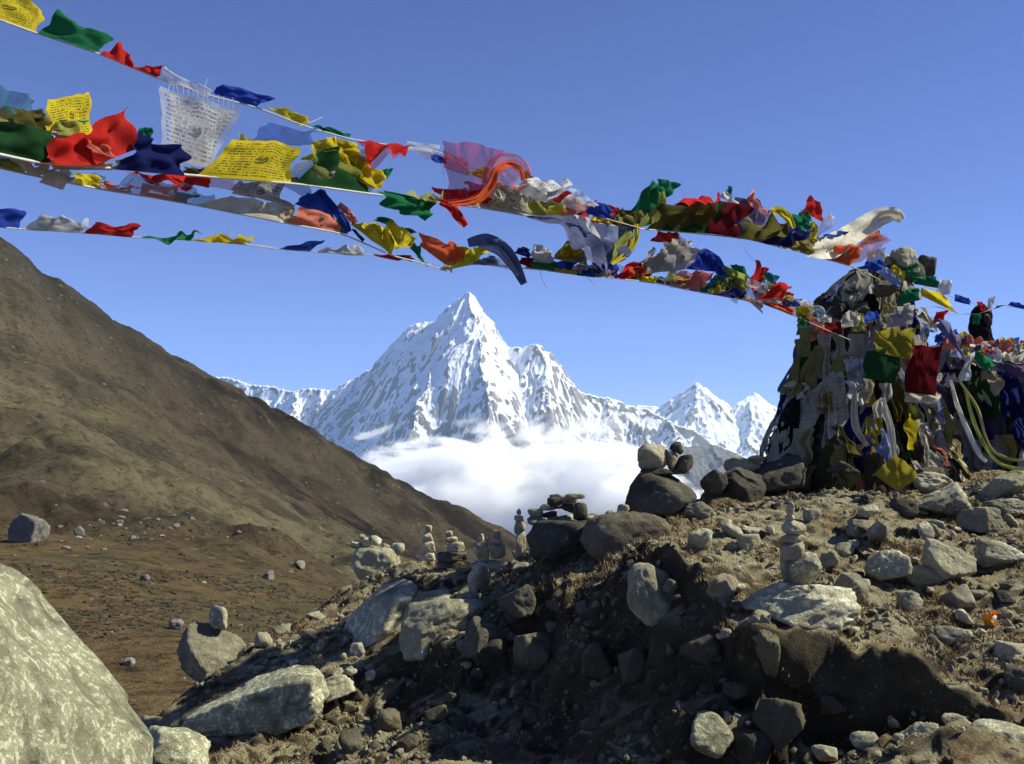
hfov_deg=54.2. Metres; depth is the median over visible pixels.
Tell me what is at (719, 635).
rock
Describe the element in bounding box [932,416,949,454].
prayer flag
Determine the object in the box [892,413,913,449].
prayer flag
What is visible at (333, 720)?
rock
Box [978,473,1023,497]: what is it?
rock
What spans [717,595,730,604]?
rock
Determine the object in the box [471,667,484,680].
rock
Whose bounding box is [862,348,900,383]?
prayer flag
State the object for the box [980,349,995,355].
prayer flag
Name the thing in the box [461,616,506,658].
boulder
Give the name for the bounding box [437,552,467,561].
stone
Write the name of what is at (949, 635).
rock
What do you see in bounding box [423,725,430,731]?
rock
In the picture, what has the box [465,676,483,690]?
rock
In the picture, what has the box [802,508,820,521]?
rock
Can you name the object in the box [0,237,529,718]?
hillside
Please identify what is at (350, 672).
rock
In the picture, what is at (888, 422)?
prayer flag
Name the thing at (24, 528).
boulder
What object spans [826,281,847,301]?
prayer flag
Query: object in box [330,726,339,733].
rock
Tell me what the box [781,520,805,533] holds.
stone
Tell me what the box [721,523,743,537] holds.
rock
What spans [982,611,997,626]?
scrap
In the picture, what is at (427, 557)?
stone
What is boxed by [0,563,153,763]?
boulder
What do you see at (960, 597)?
rock
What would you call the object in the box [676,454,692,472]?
stone
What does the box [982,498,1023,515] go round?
rock
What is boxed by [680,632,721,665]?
rock
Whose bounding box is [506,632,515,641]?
rock
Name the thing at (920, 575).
rock
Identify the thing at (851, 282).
prayer flag
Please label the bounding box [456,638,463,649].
rock
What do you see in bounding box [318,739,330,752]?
rock
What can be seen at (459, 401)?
mountain
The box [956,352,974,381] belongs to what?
prayer flag
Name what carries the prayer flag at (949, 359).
hanging from the cairn at (1009, 421)
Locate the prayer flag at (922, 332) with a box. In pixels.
[919,318,925,344]
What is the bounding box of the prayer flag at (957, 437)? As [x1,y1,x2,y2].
[948,435,968,460]
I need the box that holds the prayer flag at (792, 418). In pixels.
[777,396,800,453]
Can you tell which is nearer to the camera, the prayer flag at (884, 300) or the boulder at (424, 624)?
the boulder at (424, 624)
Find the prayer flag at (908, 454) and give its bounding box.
[895,431,914,459]
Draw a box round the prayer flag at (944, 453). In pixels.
[930,437,948,465]
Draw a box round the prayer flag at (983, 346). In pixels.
[968,343,1001,351]
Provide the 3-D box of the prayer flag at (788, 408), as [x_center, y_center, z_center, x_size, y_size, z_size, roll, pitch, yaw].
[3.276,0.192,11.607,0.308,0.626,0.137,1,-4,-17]
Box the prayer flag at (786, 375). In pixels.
[777,339,795,392]
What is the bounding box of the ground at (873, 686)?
[147,470,1023,763]
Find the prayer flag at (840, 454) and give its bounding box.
[830,445,863,489]
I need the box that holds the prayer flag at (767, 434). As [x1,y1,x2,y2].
[761,411,776,458]
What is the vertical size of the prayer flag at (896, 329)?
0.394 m
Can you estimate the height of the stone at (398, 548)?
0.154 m
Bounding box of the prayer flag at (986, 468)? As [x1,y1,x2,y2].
[980,467,992,470]
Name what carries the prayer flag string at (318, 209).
hanging from the cairn at (898, 257)
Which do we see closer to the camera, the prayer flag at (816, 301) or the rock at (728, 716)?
the rock at (728, 716)
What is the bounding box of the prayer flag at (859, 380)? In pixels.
[844,359,864,405]
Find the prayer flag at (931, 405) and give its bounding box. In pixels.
[925,401,939,406]
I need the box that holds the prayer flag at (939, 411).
[936,397,946,422]
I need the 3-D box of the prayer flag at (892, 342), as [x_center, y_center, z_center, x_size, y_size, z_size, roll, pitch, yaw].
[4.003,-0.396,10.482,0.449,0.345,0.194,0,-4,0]
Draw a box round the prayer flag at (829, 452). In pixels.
[825,433,855,489]
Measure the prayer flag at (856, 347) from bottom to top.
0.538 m
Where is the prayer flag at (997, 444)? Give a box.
[984,435,1006,466]
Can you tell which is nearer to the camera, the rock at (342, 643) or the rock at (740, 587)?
the rock at (740, 587)
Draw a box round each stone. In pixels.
[209,605,227,630]
[350,540,362,548]
[361,537,370,547]
[370,535,381,545]
[390,543,404,555]
[418,552,434,561]
[421,541,435,552]
[422,532,432,541]
[425,525,431,532]
[426,561,434,567]
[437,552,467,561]
[437,561,464,568]
[444,536,457,542]
[445,530,452,536]
[446,542,464,551]
[473,540,487,547]
[475,547,489,559]
[478,534,484,540]
[490,543,505,558]
[492,538,502,544]
[493,530,500,538]
[514,515,523,520]
[514,521,525,533]
[515,532,525,556]
[527,508,542,517]
[527,516,545,525]
[539,504,554,510]
[543,511,556,517]
[547,497,560,505]
[547,515,557,519]
[549,494,561,497]
[551,504,562,508]
[558,514,573,519]
[561,495,577,503]
[562,503,573,512]
[565,493,584,498]
[573,502,587,520]
[617,504,629,511]
[637,444,667,469]
[640,468,674,475]
[667,451,678,470]
[670,442,681,452]
[672,468,689,473]
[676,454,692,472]
[779,534,805,543]
[779,541,804,560]
[779,552,821,584]
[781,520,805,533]
[785,515,794,519]
[786,501,794,514]
[798,585,808,590]
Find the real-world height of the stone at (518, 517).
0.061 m
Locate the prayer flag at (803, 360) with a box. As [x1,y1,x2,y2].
[793,356,807,390]
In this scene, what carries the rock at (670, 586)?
on the ground at (873, 686)
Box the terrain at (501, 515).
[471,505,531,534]
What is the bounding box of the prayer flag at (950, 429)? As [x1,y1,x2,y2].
[936,392,954,445]
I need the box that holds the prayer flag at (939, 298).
[920,287,957,313]
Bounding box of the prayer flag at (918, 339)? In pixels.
[913,334,921,344]
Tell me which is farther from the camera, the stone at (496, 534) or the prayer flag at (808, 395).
the prayer flag at (808, 395)
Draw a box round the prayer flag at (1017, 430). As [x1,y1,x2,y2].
[1010,402,1023,449]
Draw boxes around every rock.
[141,715,162,726]
[250,665,266,674]
[254,632,272,647]
[272,624,290,635]
[276,643,282,649]
[289,659,297,665]
[299,629,318,639]
[305,611,325,619]
[310,643,320,652]
[311,750,317,755]
[315,719,322,727]
[316,639,325,651]
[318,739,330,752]
[322,715,331,719]
[328,717,337,724]
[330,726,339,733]
[331,626,342,633]
[331,667,342,675]
[338,726,362,754]
[340,638,346,646]
[340,653,346,659]
[345,668,356,675]
[349,642,364,655]
[350,688,363,701]
[356,660,364,667]
[364,663,374,670]
[365,670,375,680]
[368,740,379,748]
[377,708,401,730]
[389,691,396,699]
[396,733,418,752]
[413,651,427,660]
[418,588,450,600]
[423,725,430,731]
[424,704,446,724]
[444,647,452,657]
[444,692,458,704]
[447,712,455,720]
[448,714,468,729]
[456,590,478,598]
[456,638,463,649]
[457,706,468,714]
[460,618,469,628]
[462,662,471,668]
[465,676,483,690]
[467,562,490,591]
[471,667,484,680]
[472,559,507,573]
[472,638,507,666]
[495,567,511,575]
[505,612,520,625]
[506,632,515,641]
[511,550,524,561]
[511,562,528,571]
[513,632,550,670]
[522,706,536,724]
[531,675,547,690]
[545,621,555,632]
[546,598,560,612]
[576,600,586,613]
[580,716,600,730]
[581,641,611,678]
[615,628,628,642]
[618,647,646,685]
[627,562,675,626]
[643,708,654,723]
[663,579,678,593]
[666,643,675,655]
[674,594,680,599]
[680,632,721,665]
[683,502,712,518]
[687,528,712,550]
[700,470,727,494]
[704,556,713,562]
[706,573,737,599]
[710,702,718,711]
[715,656,722,663]
[716,633,722,639]
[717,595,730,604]
[717,702,734,717]
[718,621,724,627]
[719,519,731,526]
[719,677,726,683]
[720,628,731,638]
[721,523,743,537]
[722,680,748,699]
[723,457,760,471]
[723,711,734,721]
[726,541,738,550]
[732,601,741,610]
[733,727,772,763]
[734,565,741,570]
[736,534,759,554]
[736,583,744,591]
[738,653,745,660]
[742,527,761,535]
[747,615,761,622]
[748,455,764,462]
[751,698,805,751]
[752,609,770,619]
[756,629,780,676]
[761,614,771,623]
[765,525,774,534]
[780,453,792,458]
[789,747,796,754]
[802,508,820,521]
[811,744,837,761]
[818,693,844,714]
[819,550,839,567]
[834,542,854,555]
[834,572,869,604]
[837,749,843,755]
[841,626,852,636]
[846,519,870,536]
[847,540,859,549]
[849,731,878,749]
[852,626,859,632]
[853,571,864,577]
[857,504,878,516]
[857,526,868,532]
[862,578,870,587]
[864,549,912,580]
[866,520,888,542]
[866,621,882,630]
[871,750,881,757]
[887,715,900,727]
[889,498,919,517]
[892,733,903,741]
[896,591,922,611]
[896,616,907,623]
[900,721,938,738]
[906,565,941,586]
[910,557,918,562]
[912,471,953,492]
[915,482,971,515]
[916,521,934,538]
[919,510,928,514]
[922,538,976,578]
[926,519,944,528]
[926,587,934,592]
[930,524,942,536]
[933,625,972,645]
[939,584,976,609]
[941,578,950,584]
[941,713,970,724]
[954,526,960,531]
[954,609,973,624]
[956,507,1005,532]
[970,718,1023,742]
[971,590,987,597]
[974,540,1023,567]
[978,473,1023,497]
[979,629,986,634]
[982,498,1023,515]
[982,613,996,619]
[993,590,1015,603]
[993,640,1023,659]
[999,583,1015,588]
[1001,514,1018,527]
[1003,665,1023,690]
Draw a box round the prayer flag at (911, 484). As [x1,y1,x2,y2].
[908,482,917,489]
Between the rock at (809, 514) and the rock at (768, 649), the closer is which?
the rock at (768, 649)
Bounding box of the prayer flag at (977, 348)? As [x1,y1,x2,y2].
[970,345,991,351]
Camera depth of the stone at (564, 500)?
9.56 m
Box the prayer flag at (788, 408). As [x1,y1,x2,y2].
[780,395,796,423]
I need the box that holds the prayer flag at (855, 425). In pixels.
[851,390,868,446]
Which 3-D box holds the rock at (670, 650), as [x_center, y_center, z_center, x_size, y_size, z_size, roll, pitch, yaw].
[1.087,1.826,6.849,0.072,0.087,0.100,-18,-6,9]
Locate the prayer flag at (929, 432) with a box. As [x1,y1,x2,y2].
[920,422,933,437]
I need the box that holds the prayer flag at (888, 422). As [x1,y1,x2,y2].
[879,397,896,457]
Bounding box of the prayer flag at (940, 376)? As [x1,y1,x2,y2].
[936,372,948,396]
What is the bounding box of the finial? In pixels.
[968,304,993,340]
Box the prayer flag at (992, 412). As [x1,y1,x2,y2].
[953,371,1000,420]
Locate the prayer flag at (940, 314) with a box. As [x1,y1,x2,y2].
[932,310,947,323]
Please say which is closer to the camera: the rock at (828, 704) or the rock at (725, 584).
the rock at (828, 704)
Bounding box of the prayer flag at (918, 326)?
[913,312,920,328]
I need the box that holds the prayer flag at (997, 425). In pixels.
[983,409,1006,437]
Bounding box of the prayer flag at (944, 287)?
[936,280,951,294]
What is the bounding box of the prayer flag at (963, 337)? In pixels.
[961,334,981,343]
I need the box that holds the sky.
[0,0,1023,407]
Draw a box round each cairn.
[762,246,955,490]
[940,347,1022,472]
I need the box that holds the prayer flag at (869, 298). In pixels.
[858,291,880,328]
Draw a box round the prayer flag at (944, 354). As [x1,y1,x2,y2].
[938,345,950,372]
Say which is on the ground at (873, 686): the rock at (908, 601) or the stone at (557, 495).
the rock at (908, 601)
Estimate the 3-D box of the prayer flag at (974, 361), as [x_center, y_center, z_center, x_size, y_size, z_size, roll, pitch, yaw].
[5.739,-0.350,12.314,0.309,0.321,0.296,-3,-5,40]
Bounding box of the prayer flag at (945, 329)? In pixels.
[936,318,965,359]
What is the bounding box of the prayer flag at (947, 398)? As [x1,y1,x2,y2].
[937,372,969,414]
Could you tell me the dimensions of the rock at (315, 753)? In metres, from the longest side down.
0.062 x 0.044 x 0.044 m
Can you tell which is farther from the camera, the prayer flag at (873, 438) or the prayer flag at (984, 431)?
the prayer flag at (873, 438)
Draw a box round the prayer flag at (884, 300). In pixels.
[877,293,897,319]
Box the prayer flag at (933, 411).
[930,407,946,440]
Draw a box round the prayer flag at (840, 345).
[831,320,846,358]
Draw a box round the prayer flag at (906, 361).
[904,357,911,365]
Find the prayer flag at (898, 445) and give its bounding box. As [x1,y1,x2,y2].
[891,417,903,459]
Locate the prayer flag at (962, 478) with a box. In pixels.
[959,470,964,482]
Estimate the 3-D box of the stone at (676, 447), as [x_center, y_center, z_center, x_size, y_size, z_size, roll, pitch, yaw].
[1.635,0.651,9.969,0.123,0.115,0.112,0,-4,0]
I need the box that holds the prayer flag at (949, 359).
[946,352,960,368]
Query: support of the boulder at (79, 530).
on the hillside
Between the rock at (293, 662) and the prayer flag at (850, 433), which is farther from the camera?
the prayer flag at (850, 433)
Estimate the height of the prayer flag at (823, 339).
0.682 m
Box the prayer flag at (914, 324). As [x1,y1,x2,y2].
[903,302,925,334]
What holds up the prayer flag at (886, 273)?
hanging from the cairn at (898, 257)
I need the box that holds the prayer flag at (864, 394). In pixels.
[858,379,874,402]
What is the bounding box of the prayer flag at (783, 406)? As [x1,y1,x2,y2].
[773,398,786,435]
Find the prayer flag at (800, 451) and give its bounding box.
[781,428,814,466]
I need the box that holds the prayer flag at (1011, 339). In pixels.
[999,336,1016,352]
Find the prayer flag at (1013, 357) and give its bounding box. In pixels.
[1002,352,1023,363]
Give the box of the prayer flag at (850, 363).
[843,356,858,386]
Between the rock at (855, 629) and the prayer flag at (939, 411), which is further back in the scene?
the prayer flag at (939, 411)
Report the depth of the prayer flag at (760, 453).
12.05 m
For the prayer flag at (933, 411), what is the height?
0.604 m
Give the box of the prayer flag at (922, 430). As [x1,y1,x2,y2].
[915,403,925,446]
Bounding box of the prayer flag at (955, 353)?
[950,349,965,358]
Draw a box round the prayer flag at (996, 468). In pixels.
[992,467,1011,471]
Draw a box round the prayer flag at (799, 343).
[788,338,802,381]
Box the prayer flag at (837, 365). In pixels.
[816,354,852,414]
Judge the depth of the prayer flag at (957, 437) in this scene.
12.30 m
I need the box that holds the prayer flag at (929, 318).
[921,307,937,331]
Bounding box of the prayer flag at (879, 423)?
[864,380,884,436]
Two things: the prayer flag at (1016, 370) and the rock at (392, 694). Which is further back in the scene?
the prayer flag at (1016, 370)
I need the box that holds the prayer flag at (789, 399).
[783,390,793,409]
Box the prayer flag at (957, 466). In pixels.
[947,458,969,482]
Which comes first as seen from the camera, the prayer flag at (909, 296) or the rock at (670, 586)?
the rock at (670, 586)
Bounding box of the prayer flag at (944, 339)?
[941,332,962,344]
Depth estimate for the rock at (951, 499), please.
9.24 m
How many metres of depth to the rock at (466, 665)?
8.34 m
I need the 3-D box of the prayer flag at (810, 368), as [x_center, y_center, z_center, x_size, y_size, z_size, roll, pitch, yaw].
[3.413,-0.110,11.582,0.405,0.636,0.226,0,-4,0]
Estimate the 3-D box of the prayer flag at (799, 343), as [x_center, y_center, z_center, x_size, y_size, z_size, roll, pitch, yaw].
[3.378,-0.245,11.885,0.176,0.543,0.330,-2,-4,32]
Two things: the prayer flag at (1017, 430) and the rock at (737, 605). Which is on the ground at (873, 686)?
the rock at (737, 605)
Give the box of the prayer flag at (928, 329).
[920,318,935,333]
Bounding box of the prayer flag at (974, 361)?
[968,341,988,365]
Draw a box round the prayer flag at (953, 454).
[946,446,958,459]
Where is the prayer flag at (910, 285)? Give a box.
[907,283,922,299]
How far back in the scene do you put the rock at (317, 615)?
10.68 m
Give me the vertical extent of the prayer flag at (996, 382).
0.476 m
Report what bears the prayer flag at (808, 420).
hanging from the cairn at (898, 257)
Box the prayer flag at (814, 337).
[810,324,816,341]
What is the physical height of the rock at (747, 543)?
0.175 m
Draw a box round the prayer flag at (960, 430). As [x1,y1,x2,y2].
[952,412,971,440]
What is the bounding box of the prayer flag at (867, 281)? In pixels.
[854,270,872,293]
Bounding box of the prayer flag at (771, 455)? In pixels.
[766,434,775,461]
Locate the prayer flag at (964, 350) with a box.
[949,347,970,356]
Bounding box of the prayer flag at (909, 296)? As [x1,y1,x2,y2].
[897,288,919,305]
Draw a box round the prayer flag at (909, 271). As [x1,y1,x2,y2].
[905,263,918,275]
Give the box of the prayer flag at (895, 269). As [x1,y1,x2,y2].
[890,264,905,281]
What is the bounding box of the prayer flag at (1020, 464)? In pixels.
[1017,440,1023,466]
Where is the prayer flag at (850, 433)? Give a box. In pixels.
[843,407,872,469]
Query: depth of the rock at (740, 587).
6.82 m
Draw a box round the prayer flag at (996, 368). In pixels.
[992,361,1004,372]
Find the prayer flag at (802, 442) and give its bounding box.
[799,429,813,464]
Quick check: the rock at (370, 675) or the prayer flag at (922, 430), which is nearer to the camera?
the rock at (370, 675)
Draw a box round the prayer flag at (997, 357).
[986,347,1002,362]
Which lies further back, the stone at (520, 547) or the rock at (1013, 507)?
the stone at (520, 547)
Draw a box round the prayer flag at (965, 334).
[959,331,968,347]
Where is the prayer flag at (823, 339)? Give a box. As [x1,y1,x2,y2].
[810,321,833,378]
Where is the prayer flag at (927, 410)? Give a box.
[919,403,937,449]
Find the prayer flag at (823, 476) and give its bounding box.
[817,455,830,493]
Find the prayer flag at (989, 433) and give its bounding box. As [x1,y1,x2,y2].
[971,402,993,439]
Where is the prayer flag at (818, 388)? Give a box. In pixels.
[810,377,830,410]
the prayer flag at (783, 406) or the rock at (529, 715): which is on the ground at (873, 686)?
the rock at (529, 715)
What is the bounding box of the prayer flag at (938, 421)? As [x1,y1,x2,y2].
[935,417,944,430]
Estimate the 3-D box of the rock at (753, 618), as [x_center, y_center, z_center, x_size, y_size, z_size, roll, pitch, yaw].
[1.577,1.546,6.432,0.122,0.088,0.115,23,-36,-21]
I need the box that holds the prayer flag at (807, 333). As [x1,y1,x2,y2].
[779,327,812,396]
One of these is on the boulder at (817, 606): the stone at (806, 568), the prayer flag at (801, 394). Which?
the stone at (806, 568)
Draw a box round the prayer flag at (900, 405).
[886,375,923,421]
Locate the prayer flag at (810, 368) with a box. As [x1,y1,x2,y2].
[787,345,824,399]
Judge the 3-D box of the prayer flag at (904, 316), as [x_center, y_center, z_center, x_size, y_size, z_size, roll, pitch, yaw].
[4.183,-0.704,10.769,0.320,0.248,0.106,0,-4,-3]
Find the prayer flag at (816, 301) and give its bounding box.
[813,292,825,304]
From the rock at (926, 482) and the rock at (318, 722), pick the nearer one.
the rock at (318, 722)
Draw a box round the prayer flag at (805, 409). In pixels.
[799,365,822,425]
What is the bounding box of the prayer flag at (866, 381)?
[856,378,868,389]
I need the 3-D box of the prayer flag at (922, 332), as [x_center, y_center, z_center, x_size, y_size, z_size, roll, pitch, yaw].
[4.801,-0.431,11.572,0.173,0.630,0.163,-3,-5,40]
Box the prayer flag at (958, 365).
[951,359,963,369]
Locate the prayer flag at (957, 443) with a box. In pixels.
[946,422,962,458]
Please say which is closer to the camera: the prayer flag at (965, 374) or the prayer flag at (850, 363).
the prayer flag at (965, 374)
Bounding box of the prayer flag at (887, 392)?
[872,383,892,420]
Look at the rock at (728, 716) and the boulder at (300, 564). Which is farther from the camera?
the boulder at (300, 564)
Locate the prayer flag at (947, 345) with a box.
[942,332,960,349]
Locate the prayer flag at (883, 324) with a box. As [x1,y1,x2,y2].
[880,310,890,329]
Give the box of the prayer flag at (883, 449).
[876,429,890,461]
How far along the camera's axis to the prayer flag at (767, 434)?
11.90 m
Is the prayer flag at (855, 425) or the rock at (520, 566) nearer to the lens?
the rock at (520, 566)
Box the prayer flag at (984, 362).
[971,350,995,371]
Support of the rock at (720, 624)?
on the ground at (873, 686)
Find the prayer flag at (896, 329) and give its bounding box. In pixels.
[883,313,899,331]
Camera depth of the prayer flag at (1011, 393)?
12.03 m
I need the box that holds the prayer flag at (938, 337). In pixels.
[934,329,956,342]
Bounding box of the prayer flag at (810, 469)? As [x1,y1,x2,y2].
[796,465,816,492]
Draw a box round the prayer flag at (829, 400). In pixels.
[826,392,839,411]
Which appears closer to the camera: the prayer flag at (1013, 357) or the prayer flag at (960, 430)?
the prayer flag at (1013, 357)
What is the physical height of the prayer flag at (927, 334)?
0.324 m
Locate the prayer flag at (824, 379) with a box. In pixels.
[821,375,829,389]
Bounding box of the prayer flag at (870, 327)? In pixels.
[868,321,873,335]
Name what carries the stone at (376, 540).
on the boulder at (370, 560)
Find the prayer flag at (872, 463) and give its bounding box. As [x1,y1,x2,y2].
[859,452,890,493]
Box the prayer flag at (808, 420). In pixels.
[795,414,818,451]
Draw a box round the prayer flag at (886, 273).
[877,267,900,289]
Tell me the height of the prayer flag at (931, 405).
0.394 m
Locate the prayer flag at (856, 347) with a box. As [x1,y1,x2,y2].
[847,333,865,359]
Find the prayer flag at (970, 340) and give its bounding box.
[964,335,982,346]
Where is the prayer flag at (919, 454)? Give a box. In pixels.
[913,439,923,467]
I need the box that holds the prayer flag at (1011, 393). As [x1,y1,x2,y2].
[997,371,1023,419]
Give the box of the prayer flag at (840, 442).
[826,432,844,481]
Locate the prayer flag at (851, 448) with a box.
[831,426,862,457]
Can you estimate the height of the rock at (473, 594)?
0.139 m
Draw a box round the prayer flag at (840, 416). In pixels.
[827,372,848,438]
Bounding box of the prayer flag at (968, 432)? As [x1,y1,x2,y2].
[949,380,986,462]
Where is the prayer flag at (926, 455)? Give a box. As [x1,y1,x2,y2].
[923,434,931,467]
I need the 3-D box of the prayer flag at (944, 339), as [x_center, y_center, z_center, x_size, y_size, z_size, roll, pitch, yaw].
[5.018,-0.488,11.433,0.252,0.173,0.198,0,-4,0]
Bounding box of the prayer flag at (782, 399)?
[774,394,785,421]
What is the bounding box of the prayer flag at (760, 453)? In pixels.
[759,430,772,455]
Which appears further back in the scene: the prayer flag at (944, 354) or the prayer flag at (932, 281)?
the prayer flag at (944, 354)
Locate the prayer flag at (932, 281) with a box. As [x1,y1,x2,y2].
[911,276,939,287]
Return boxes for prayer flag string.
[0,0,639,227]
[0,84,904,279]
[0,156,849,339]
[0,208,439,267]
[814,300,952,333]
[925,286,977,304]
[931,296,1023,324]
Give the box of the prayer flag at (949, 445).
[942,430,954,451]
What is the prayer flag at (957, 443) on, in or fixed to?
hanging from the cairn at (898, 257)
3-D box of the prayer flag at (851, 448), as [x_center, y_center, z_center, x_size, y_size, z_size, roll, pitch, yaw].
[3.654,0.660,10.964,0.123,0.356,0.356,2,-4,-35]
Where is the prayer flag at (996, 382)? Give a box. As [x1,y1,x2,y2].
[974,370,1004,409]
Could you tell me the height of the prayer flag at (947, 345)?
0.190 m
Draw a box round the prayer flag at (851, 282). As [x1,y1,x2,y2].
[841,269,868,301]
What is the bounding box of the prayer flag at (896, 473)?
[875,454,917,491]
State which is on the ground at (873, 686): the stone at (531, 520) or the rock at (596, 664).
the rock at (596, 664)
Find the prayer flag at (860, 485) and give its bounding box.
[853,478,864,491]
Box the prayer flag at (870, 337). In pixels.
[863,313,880,360]
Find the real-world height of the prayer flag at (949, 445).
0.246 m
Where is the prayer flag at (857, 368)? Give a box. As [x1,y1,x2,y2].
[842,363,861,378]
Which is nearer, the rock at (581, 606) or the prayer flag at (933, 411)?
the rock at (581, 606)
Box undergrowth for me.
[0,517,353,670]
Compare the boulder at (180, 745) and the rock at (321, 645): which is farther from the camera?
the rock at (321, 645)
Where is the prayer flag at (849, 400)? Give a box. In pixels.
[845,386,850,413]
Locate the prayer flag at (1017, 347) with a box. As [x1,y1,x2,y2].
[1006,343,1019,353]
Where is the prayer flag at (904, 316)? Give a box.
[886,305,915,327]
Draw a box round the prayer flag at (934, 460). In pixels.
[929,449,948,477]
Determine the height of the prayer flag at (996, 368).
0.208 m
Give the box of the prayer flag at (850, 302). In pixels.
[846,294,857,306]
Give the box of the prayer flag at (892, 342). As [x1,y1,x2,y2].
[873,328,915,359]
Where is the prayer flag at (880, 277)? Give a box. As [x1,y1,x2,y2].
[875,275,900,296]
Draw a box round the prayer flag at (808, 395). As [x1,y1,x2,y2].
[800,389,818,405]
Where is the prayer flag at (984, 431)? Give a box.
[956,378,1023,461]
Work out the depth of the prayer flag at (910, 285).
11.86 m
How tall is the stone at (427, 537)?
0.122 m
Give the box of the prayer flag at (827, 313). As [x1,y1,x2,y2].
[822,306,836,324]
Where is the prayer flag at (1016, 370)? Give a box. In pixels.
[995,361,1023,378]
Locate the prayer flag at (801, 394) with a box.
[796,383,809,398]
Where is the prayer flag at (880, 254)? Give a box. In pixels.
[866,247,885,261]
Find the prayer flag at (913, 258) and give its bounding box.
[908,252,919,271]
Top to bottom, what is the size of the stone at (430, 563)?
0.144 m
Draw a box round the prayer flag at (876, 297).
[872,280,880,308]
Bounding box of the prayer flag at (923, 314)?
[921,312,931,327]
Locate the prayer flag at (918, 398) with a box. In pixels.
[904,390,940,403]
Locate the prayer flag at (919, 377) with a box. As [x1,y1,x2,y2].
[908,349,935,391]
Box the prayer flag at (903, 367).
[897,358,906,389]
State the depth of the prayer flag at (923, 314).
11.87 m
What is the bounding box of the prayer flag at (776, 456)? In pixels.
[772,422,790,460]
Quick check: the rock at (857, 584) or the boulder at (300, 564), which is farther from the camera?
the boulder at (300, 564)
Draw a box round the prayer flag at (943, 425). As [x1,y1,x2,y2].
[935,415,966,469]
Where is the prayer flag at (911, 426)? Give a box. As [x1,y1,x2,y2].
[903,413,918,449]
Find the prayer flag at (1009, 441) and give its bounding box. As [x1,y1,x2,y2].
[1001,435,1016,471]
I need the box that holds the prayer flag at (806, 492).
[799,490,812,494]
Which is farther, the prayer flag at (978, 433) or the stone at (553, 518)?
the prayer flag at (978, 433)
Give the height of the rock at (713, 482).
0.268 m
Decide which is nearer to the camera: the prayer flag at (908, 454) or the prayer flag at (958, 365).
the prayer flag at (908, 454)
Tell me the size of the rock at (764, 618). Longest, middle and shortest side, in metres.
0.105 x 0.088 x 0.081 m
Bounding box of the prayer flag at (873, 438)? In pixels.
[857,430,877,484]
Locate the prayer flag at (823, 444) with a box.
[821,412,830,448]
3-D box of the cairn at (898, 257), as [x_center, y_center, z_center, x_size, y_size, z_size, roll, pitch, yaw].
[4.160,0.133,11.857,2.584,3.495,2.612,0,-4,0]
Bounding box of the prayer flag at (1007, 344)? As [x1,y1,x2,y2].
[986,339,1012,351]
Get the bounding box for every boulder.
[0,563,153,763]
[8,513,49,542]
[73,526,84,534]
[123,657,134,665]
[140,574,149,580]
[148,725,210,763]
[169,619,183,629]
[172,523,179,527]
[177,621,246,681]
[183,665,329,736]
[262,570,273,579]
[295,560,304,569]
[323,674,355,703]
[344,578,421,646]
[351,546,400,579]
[399,598,483,661]
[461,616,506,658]
[498,584,535,618]
[526,520,587,561]
[580,511,671,563]
[625,472,696,518]
[690,711,733,758]
[700,467,765,502]
[740,582,860,631]
[754,455,807,495]
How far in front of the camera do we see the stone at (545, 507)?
9.57 m
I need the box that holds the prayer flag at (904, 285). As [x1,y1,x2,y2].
[900,280,910,305]
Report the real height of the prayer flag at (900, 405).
0.594 m
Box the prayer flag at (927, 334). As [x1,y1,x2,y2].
[916,315,928,337]
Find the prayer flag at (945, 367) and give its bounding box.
[942,361,947,370]
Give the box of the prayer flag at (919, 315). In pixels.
[916,307,925,323]
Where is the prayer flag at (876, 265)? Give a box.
[862,259,884,271]
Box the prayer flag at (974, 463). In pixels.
[960,435,992,473]
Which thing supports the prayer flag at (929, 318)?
hanging from the cairn at (898, 257)
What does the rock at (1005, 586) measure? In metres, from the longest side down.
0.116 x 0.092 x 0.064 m
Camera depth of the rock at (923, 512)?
9.35 m
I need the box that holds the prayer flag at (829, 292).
[822,271,854,298]
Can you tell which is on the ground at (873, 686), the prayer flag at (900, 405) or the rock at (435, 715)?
the rock at (435, 715)
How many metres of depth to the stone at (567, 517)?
9.55 m
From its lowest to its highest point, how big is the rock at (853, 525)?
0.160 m
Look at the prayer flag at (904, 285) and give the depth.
11.62 m
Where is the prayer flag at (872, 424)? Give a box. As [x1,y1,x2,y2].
[858,382,877,431]
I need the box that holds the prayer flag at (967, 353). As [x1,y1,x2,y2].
[953,347,969,360]
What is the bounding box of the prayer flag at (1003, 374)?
[999,370,1018,378]
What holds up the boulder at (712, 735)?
on the ground at (873, 686)
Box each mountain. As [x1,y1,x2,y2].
[216,292,747,519]
[575,445,737,520]
[634,382,776,462]
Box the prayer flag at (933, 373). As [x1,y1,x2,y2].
[904,343,942,395]
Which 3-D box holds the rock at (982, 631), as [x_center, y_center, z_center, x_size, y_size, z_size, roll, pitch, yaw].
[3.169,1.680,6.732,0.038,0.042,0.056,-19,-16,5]
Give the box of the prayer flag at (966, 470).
[959,460,970,476]
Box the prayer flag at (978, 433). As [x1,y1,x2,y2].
[964,390,1023,470]
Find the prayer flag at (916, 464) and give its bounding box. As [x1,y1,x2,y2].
[912,461,920,468]
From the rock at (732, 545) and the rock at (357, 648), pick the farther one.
the rock at (357, 648)

